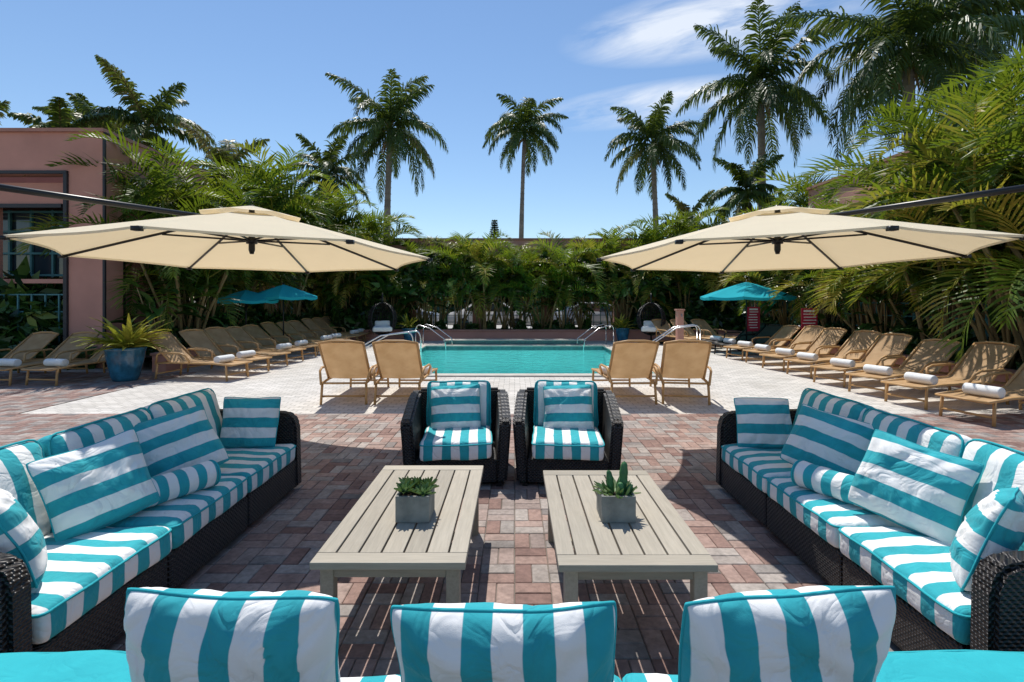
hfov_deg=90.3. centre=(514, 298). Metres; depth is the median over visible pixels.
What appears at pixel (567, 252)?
areca palm
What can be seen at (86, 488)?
striped pillow
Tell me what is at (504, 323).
broadleaf plant
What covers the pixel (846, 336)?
garden shrub
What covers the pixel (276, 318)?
garden shrub
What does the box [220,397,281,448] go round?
striped pillow
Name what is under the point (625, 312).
broadleaf plant
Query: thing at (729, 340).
rolled towel
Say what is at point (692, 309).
garden shrub
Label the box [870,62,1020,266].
areca palm
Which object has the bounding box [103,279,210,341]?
broadleaf plant
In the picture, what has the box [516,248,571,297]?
garden shrub
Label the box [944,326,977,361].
garden shrub
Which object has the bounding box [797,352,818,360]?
rolled towel
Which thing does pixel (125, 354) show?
bromeliad planter
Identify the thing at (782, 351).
rolled towel
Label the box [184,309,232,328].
garden shrub
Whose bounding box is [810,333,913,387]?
pool lounger
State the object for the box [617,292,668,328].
garden shrub
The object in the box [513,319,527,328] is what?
garden shrub
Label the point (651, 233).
areca palm
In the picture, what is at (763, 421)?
striped pillow
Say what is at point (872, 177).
areca palm
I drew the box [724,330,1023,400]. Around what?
planter wall
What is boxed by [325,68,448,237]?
palm tree
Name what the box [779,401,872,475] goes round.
striped pillow
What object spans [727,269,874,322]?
areca palm
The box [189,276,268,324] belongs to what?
broadleaf plant
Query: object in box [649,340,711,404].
pool lounger
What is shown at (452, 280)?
garden shrub
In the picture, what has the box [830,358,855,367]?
rolled towel
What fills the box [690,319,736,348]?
pool lounger
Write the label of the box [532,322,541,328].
garden shrub
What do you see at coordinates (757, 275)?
areca palm
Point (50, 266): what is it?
windows
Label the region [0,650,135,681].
turquoise daybed
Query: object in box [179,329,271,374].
pool lounger
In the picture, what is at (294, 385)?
pool deck pavement
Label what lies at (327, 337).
rolled towel
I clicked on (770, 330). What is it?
pool lounger
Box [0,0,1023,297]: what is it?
sky
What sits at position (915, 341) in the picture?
garden shrub
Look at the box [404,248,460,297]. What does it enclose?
garden shrub
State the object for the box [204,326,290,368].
pool lounger
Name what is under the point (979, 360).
pool lounger
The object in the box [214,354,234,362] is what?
rolled towel
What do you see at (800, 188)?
areca palm
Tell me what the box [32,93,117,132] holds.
palm tree
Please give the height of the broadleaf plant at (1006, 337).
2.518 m
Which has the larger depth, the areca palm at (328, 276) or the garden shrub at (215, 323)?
the areca palm at (328, 276)
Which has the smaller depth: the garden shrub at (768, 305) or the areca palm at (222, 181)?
the areca palm at (222, 181)
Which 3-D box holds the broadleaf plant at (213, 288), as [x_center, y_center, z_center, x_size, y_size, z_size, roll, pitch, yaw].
[-8.268,0.177,13.171,2.223,2.271,2.332,0,0,42]
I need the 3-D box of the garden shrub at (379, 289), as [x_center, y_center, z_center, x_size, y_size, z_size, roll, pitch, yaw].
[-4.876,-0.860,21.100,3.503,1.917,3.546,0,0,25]
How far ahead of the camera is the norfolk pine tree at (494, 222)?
47.84 m
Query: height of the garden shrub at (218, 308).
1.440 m
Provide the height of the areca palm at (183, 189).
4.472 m
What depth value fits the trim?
11.79 m
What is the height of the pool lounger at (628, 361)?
0.995 m
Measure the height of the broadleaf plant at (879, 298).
1.982 m
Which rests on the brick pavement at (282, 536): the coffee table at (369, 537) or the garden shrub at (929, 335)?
the coffee table at (369, 537)
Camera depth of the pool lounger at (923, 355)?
8.94 m
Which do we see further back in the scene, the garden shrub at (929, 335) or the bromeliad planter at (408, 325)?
the bromeliad planter at (408, 325)
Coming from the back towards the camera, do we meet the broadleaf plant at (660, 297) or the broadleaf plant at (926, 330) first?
the broadleaf plant at (660, 297)
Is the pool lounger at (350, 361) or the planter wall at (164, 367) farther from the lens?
the planter wall at (164, 367)
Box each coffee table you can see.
[310,465,483,601]
[543,470,717,597]
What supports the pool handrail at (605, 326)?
on the pool deck pavement at (294, 385)
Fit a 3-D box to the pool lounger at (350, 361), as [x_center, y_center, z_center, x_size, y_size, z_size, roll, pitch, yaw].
[-2.616,1.105,8.464,0.798,0.995,1.843,0,0,-2]
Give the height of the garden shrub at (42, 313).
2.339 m
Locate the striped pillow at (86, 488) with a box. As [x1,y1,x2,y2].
[29,428,161,541]
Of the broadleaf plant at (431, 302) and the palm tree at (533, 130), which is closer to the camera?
the broadleaf plant at (431, 302)
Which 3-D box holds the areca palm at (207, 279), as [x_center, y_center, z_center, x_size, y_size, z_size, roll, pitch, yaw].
[-8.417,-0.628,12.551,4.921,3.887,4.991,0,0,43]
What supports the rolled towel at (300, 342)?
on the pool lounger at (254, 331)
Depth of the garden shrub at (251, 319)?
15.42 m
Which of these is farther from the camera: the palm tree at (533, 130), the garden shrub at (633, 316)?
the palm tree at (533, 130)
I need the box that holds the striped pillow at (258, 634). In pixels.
[129,587,343,681]
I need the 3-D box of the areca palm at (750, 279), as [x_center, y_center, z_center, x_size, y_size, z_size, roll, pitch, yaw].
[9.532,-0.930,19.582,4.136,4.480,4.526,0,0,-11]
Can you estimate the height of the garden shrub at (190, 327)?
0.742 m
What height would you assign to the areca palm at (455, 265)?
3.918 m
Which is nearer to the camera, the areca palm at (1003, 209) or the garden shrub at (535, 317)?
the areca palm at (1003, 209)
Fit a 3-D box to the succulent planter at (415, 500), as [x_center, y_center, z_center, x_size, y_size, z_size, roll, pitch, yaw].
[-0.520,1.051,2.701,0.235,0.197,0.222,0,0,0]
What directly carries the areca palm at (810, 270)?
on the planting bed soil
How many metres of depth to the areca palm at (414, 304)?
20.34 m
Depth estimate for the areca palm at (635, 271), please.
20.01 m
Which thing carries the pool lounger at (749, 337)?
on the pool deck pavement at (294, 385)
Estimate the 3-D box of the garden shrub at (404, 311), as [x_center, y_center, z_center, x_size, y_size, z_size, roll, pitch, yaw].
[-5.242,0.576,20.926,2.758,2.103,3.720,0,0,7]
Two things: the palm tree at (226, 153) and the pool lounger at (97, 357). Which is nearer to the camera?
the pool lounger at (97, 357)
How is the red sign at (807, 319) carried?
on the pool deck pavement at (294, 385)
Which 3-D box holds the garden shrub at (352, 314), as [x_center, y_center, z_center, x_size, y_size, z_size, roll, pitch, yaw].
[-5.913,0.372,20.813,3.335,2.297,4.073,0,0,11]
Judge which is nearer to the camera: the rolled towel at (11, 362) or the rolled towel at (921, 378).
the rolled towel at (921, 378)
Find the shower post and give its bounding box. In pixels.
[674,309,684,342]
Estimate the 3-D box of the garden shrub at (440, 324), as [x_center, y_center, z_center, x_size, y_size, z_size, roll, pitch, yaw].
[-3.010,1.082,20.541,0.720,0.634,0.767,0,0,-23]
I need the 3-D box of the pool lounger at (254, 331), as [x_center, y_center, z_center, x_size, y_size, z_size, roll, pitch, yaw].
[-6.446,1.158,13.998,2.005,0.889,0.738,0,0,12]
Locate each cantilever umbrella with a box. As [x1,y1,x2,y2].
[0,184,432,273]
[597,184,1023,273]
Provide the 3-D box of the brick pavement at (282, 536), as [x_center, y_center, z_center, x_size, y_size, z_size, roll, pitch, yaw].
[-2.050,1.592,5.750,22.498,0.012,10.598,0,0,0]
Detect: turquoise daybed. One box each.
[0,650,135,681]
[881,649,1023,681]
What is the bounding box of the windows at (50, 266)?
[0,177,161,325]
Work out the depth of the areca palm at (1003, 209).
8.23 m
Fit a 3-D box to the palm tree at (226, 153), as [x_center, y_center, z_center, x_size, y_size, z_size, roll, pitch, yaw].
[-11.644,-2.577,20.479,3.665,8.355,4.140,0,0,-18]
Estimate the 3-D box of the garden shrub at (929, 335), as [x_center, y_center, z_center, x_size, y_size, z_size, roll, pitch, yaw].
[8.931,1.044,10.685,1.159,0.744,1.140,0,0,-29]
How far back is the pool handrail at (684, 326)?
14.44 m
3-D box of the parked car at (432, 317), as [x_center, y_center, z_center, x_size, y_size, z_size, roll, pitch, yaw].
[-5.999,0.876,26.000,4.282,1.449,1.760,0,0,0]
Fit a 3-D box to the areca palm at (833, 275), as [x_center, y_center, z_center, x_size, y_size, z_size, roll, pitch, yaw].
[9.232,-0.569,12.337,5.058,3.768,5.125,0,0,-12]
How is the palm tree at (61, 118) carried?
on the ground
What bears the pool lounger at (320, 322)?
on the pool deck pavement at (294, 385)
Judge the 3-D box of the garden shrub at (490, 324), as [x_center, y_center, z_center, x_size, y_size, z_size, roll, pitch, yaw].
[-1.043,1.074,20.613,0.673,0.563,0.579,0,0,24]
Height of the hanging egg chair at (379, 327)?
1.824 m
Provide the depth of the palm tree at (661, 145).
30.53 m
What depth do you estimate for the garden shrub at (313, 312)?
20.17 m
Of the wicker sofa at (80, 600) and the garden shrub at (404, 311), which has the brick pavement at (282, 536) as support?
the wicker sofa at (80, 600)
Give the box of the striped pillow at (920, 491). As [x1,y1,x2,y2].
[847,430,980,544]
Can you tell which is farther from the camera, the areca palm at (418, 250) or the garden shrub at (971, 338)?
the areca palm at (418, 250)
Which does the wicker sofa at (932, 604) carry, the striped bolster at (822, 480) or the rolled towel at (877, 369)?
the striped bolster at (822, 480)
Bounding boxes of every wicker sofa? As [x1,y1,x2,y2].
[0,388,301,652]
[343,674,679,681]
[716,388,1023,651]
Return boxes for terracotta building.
[806,151,1022,329]
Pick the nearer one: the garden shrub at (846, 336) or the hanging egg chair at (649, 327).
the garden shrub at (846, 336)
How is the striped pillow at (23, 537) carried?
on the wicker sofa at (80, 600)
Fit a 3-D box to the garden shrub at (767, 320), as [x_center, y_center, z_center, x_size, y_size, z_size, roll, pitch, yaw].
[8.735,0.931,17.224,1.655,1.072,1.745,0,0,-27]
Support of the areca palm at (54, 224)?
on the planting bed soil
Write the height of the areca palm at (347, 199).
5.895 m
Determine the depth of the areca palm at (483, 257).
19.77 m
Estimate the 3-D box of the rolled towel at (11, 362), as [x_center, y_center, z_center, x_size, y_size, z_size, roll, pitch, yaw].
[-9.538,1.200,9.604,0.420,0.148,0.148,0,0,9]
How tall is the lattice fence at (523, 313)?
1.230 m
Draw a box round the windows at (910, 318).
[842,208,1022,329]
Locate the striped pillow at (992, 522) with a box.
[952,484,1023,588]
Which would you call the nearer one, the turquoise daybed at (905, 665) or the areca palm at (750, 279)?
the turquoise daybed at (905, 665)
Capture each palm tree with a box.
[0,100,10,124]
[7,96,110,127]
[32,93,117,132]
[66,93,140,131]
[78,54,216,161]
[179,122,269,189]
[281,133,376,217]
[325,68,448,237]
[482,93,568,237]
[604,90,704,233]
[655,190,720,234]
[676,0,851,209]
[704,153,786,306]
[768,0,1023,174]
[853,0,1023,137]
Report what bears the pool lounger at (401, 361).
on the pool deck pavement at (294, 385)
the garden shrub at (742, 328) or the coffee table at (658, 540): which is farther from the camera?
the garden shrub at (742, 328)
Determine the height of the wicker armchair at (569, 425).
0.819 m
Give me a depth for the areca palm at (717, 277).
19.59 m
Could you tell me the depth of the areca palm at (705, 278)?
19.89 m
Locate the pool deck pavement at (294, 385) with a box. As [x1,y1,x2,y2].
[0,341,1023,413]
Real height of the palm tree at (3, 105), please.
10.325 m
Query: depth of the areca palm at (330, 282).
19.89 m
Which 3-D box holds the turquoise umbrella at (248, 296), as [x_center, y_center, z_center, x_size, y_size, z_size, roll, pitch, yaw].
[-7.700,0.645,14.600,1.630,1.910,1.630,0,0,0]
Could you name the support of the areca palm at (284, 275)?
on the planting bed soil
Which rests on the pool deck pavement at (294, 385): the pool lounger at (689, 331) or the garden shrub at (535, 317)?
the pool lounger at (689, 331)
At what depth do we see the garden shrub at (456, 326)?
20.53 m
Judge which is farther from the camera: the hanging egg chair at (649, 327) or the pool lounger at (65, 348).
the hanging egg chair at (649, 327)
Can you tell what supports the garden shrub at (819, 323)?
on the planting bed soil
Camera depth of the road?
29.88 m
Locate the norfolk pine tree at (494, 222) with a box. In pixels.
[489,219,500,237]
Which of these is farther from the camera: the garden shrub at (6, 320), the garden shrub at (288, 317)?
the garden shrub at (288, 317)
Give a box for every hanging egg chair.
[368,293,396,343]
[636,293,665,343]
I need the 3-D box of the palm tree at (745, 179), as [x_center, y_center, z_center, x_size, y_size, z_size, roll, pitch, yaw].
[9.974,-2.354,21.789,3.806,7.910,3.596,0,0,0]
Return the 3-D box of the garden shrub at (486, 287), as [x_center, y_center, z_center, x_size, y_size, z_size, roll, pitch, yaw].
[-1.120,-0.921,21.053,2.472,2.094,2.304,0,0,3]
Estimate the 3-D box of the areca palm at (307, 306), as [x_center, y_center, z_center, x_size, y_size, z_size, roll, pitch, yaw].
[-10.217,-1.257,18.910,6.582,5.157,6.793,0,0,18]
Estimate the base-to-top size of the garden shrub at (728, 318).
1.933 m
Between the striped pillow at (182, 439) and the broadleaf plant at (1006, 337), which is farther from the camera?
the broadleaf plant at (1006, 337)
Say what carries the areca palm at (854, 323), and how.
on the planting bed soil
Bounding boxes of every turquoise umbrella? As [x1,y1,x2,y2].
[212,288,277,324]
[258,283,317,334]
[700,280,796,351]
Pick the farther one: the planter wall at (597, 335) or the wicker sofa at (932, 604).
the planter wall at (597, 335)
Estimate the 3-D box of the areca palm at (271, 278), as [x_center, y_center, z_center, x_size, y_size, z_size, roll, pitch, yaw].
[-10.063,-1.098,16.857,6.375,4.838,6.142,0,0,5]
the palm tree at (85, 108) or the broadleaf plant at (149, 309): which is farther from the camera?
the palm tree at (85, 108)
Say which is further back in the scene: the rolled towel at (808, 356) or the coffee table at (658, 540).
the rolled towel at (808, 356)
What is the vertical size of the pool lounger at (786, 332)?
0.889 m
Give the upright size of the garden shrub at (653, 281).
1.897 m
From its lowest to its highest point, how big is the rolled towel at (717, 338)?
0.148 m
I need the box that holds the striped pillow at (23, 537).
[0,491,52,590]
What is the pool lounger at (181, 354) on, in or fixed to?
on the pool deck pavement at (294, 385)
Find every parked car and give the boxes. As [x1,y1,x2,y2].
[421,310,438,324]
[448,303,532,327]
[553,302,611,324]
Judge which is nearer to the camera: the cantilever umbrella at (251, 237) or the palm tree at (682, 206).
the cantilever umbrella at (251, 237)
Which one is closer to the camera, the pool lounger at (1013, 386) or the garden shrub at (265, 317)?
the pool lounger at (1013, 386)
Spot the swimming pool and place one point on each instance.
(514, 358)
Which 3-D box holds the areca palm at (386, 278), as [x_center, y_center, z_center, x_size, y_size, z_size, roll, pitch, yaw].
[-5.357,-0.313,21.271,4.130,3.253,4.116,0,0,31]
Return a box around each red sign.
[747,307,759,335]
[801,308,816,329]
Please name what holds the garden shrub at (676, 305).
on the planting bed soil
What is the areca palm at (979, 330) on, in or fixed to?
on the planting bed soil
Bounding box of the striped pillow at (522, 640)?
[390,597,618,681]
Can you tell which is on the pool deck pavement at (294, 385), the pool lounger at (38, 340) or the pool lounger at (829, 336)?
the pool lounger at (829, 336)
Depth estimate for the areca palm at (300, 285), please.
18.91 m
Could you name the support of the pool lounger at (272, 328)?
on the pool deck pavement at (294, 385)
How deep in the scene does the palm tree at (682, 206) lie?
26.62 m
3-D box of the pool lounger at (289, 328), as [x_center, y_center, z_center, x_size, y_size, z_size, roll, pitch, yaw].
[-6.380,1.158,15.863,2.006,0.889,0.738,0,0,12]
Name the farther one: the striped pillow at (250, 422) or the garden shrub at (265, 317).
the garden shrub at (265, 317)
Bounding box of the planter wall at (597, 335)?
[338,329,724,340]
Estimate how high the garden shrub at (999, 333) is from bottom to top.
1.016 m
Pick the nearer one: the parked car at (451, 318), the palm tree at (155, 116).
the palm tree at (155, 116)
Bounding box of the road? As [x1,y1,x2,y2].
[432,324,799,327]
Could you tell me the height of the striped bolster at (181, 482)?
0.163 m
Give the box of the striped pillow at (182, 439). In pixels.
[135,403,226,475]
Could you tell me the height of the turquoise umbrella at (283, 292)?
2.080 m
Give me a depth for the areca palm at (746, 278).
18.11 m
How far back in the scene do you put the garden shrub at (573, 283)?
19.92 m
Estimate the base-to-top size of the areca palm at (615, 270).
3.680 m
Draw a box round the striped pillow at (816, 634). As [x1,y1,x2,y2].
[679,587,887,681]
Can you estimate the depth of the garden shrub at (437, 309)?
32.42 m
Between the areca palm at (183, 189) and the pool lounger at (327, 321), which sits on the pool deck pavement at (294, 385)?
the pool lounger at (327, 321)
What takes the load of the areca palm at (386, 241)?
on the planting bed soil
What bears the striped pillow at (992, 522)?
on the wicker sofa at (932, 604)
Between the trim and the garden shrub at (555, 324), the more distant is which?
the garden shrub at (555, 324)
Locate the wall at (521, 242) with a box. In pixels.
[263,238,763,328]
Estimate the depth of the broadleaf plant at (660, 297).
19.66 m
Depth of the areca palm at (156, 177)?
12.36 m
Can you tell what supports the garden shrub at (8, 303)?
on the pool deck pavement at (294, 385)
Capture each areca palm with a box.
[8,156,270,319]
[40,188,295,339]
[46,122,270,326]
[142,182,288,312]
[150,173,297,312]
[179,178,312,309]
[189,152,372,320]
[194,223,310,310]
[201,138,334,309]
[204,271,287,314]
[217,192,359,315]
[240,202,386,317]
[263,178,382,302]
[303,270,400,308]
[304,204,434,310]
[320,213,423,307]
[342,263,441,312]
[368,266,464,321]
[377,234,489,326]
[417,230,559,328]
[417,234,514,328]
[464,245,562,328]
[479,229,610,328]
[518,257,613,328]
[554,235,631,322]
[568,245,673,328]
[572,217,693,310]
[613,237,708,301]
[615,204,729,307]
[652,270,749,325]
[672,222,789,310]
[713,205,816,323]
[713,270,806,316]
[717,221,789,311]
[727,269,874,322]
[741,168,833,306]
[745,169,836,289]
[749,211,964,331]
[759,189,859,324]
[767,192,979,330]
[781,54,1023,343]
[807,52,1023,361]
[811,132,1019,339]
[821,208,1020,330]
[842,43,1023,365]
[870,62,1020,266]
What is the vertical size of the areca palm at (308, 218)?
5.895 m
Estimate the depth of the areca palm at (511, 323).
20.40 m
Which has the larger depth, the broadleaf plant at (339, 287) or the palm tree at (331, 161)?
the palm tree at (331, 161)
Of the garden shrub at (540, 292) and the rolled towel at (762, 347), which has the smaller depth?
the rolled towel at (762, 347)
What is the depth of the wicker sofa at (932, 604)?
2.50 m
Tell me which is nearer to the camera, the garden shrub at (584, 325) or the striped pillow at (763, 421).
the striped pillow at (763, 421)
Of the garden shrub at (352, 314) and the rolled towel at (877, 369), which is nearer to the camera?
the rolled towel at (877, 369)
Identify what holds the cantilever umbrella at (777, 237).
on the brick pavement at (282, 536)
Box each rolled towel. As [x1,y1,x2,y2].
[0,359,21,366]
[43,358,68,366]
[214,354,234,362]
[236,350,255,357]
[276,343,291,348]
[294,340,307,345]
[320,335,331,339]
[330,333,341,337]
[350,330,358,333]
[422,366,431,374]
[601,366,608,374]
[710,336,722,340]
[723,338,735,343]
[737,341,752,346]
[755,344,770,350]
[775,348,794,354]
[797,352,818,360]
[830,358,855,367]
[863,364,892,375]
[904,372,937,384]
[962,383,1005,398]
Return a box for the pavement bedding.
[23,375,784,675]
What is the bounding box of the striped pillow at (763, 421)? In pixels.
[735,396,791,447]
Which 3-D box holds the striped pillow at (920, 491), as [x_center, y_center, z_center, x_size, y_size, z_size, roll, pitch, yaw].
[2.042,0.954,2.632,0.197,0.442,0.491,29,-8,-34]
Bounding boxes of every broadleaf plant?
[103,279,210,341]
[143,271,237,328]
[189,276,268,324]
[313,271,378,310]
[353,261,429,318]
[396,281,452,325]
[475,284,530,328]
[558,293,611,328]
[596,278,663,326]
[614,273,675,317]
[659,276,725,313]
[760,284,827,325]
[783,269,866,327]
[833,283,921,334]
[889,268,1000,341]
[901,247,1023,368]
[984,239,1023,316]
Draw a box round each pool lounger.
[0,331,58,372]
[0,331,99,385]
[21,338,113,385]
[148,331,252,381]
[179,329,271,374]
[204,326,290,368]
[226,326,305,360]
[241,324,317,358]
[260,321,331,354]
[276,321,343,342]
[287,320,349,342]
[301,318,360,342]
[312,317,367,341]
[317,340,388,404]
[321,316,371,341]
[372,340,437,404]
[591,340,659,404]
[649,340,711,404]
[651,319,702,342]
[670,319,721,347]
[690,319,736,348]
[701,323,765,352]
[712,324,781,356]
[723,325,800,360]
[743,325,824,365]
[759,327,847,371]
[783,330,881,377]
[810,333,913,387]
[845,338,960,396]
[880,341,1019,409]
[935,363,1023,426]
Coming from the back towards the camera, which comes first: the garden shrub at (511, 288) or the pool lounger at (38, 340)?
the garden shrub at (511, 288)
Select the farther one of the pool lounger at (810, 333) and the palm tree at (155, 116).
the palm tree at (155, 116)
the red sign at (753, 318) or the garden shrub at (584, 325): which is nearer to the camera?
the red sign at (753, 318)
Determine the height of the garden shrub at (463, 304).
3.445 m
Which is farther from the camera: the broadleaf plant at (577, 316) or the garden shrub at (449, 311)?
the garden shrub at (449, 311)
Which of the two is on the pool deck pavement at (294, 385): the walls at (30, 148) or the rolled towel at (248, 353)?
the walls at (30, 148)
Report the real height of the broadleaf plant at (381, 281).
2.820 m
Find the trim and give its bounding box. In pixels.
[0,132,155,367]
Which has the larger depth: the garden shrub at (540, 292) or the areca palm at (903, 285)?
the garden shrub at (540, 292)
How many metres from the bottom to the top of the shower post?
1.280 m
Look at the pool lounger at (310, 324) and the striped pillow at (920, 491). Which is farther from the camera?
the pool lounger at (310, 324)
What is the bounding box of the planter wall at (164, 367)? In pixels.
[150,331,314,371]
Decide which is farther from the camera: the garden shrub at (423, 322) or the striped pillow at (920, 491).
the garden shrub at (423, 322)
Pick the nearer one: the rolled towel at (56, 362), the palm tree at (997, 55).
the rolled towel at (56, 362)
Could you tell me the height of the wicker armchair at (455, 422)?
0.819 m
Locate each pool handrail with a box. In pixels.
[365,330,420,354]
[415,324,452,349]
[576,324,613,349]
[652,324,700,342]
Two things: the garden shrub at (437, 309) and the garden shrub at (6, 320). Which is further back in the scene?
the garden shrub at (437, 309)
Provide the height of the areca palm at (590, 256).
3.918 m
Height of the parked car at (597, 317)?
1.449 m
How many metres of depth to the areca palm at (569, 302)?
20.10 m
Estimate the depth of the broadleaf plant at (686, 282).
19.88 m
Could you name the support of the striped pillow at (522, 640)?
on the wicker sofa at (393, 678)
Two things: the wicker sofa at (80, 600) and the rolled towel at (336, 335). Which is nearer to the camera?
the wicker sofa at (80, 600)
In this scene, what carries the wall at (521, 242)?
on the pool deck pavement at (294, 385)
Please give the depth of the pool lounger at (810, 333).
12.87 m
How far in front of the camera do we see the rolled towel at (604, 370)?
8.48 m
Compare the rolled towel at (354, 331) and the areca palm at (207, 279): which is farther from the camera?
the rolled towel at (354, 331)
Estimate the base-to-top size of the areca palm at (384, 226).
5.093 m
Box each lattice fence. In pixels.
[1,294,62,342]
[423,301,744,326]
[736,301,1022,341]
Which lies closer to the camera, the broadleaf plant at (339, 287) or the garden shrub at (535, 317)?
the broadleaf plant at (339, 287)
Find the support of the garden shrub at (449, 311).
on the ground
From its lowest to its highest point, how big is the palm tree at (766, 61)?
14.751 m
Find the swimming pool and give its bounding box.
[376,339,655,376]
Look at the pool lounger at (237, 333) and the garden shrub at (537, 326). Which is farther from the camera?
the garden shrub at (537, 326)
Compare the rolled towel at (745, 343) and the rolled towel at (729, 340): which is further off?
the rolled towel at (729, 340)
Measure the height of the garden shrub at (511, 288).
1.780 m
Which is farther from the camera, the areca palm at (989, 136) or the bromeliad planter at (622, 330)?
the bromeliad planter at (622, 330)
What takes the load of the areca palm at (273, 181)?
on the planting bed soil
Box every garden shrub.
[0,255,62,358]
[0,302,62,369]
[1,299,151,370]
[145,320,187,357]
[176,325,195,346]
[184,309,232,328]
[204,305,239,327]
[230,310,267,333]
[235,303,282,335]
[271,312,285,333]
[274,308,306,326]
[301,286,340,327]
[324,283,402,334]
[356,296,417,329]
[367,265,420,300]
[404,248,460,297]
[416,318,432,328]
[421,298,444,314]
[432,318,447,328]
[436,251,480,296]
[443,296,466,323]
[445,297,486,320]
[451,324,462,328]
[465,263,503,297]
[465,322,478,328]
[482,319,495,328]
[493,264,535,297]
[499,295,561,325]
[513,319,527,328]
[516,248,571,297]
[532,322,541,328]
[543,255,603,298]
[544,319,561,328]
[562,321,576,328]
[577,317,593,328]
[585,252,632,300]
[617,266,668,297]
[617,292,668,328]
[652,298,684,328]
[664,275,719,328]
[696,295,745,334]
[735,281,796,324]
[737,313,764,330]
[760,313,790,325]
[795,311,830,336]
[824,315,851,344]
[861,312,906,330]
[890,317,954,354]
[909,333,939,353]
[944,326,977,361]
[986,327,1023,367]
[1013,359,1022,369]
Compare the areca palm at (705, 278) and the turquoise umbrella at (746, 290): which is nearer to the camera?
the turquoise umbrella at (746, 290)
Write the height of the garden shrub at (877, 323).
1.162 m
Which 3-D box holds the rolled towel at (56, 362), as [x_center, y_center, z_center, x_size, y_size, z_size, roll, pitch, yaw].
[-8.646,1.200,9.605,0.420,0.148,0.148,0,0,9]
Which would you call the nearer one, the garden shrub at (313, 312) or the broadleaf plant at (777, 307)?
the broadleaf plant at (777, 307)
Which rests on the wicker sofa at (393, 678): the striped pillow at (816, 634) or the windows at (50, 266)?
the striped pillow at (816, 634)
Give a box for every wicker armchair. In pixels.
[400,380,510,486]
[513,380,623,485]
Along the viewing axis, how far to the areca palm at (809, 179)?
19.28 m
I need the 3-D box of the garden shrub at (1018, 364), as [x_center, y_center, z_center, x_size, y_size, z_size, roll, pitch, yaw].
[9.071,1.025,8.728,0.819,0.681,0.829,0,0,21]
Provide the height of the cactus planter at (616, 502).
0.289 m
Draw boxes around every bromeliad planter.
[68,313,173,381]
[396,314,420,340]
[607,313,639,340]
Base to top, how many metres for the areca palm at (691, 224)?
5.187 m
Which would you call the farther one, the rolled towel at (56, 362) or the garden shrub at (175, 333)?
the garden shrub at (175, 333)
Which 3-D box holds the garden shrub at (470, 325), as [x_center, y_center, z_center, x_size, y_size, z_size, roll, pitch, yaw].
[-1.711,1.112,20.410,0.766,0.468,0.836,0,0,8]
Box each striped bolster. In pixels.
[148,460,220,507]
[790,460,855,505]
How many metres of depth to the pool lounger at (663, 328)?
17.80 m
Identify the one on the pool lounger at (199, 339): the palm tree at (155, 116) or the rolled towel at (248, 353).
the rolled towel at (248, 353)
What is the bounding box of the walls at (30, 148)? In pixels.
[0,128,209,367]
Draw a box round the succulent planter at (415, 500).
[394,476,438,522]
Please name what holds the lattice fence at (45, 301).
attached to the walls at (30, 148)
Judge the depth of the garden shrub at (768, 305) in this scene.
32.21 m
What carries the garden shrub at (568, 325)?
on the planting bed soil
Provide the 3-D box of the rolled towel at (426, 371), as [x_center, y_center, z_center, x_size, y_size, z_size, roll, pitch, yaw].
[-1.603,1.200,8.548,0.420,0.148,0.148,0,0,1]
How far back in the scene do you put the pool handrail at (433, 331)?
17.24 m
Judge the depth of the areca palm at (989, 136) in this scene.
8.37 m
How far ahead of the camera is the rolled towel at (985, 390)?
6.62 m
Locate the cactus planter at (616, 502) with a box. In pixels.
[592,461,640,522]
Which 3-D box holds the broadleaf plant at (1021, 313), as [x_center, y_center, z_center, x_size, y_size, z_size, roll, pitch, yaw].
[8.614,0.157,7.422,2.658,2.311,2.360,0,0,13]
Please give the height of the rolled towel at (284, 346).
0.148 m
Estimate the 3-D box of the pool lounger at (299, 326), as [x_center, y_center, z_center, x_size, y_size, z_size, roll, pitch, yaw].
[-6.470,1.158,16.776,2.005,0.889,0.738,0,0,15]
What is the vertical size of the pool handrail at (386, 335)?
0.942 m
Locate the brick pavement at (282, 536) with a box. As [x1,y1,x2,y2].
[0,372,1023,681]
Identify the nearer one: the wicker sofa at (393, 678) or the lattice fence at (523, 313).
the wicker sofa at (393, 678)
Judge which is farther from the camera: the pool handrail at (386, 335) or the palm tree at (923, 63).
the palm tree at (923, 63)
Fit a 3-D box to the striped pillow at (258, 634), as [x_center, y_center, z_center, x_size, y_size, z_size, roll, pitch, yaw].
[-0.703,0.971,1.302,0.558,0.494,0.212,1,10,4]
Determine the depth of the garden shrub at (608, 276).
20.24 m
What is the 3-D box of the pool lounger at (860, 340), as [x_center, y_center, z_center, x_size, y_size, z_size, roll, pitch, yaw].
[6.727,1.138,10.778,1.946,0.928,0.738,0,0,-15]

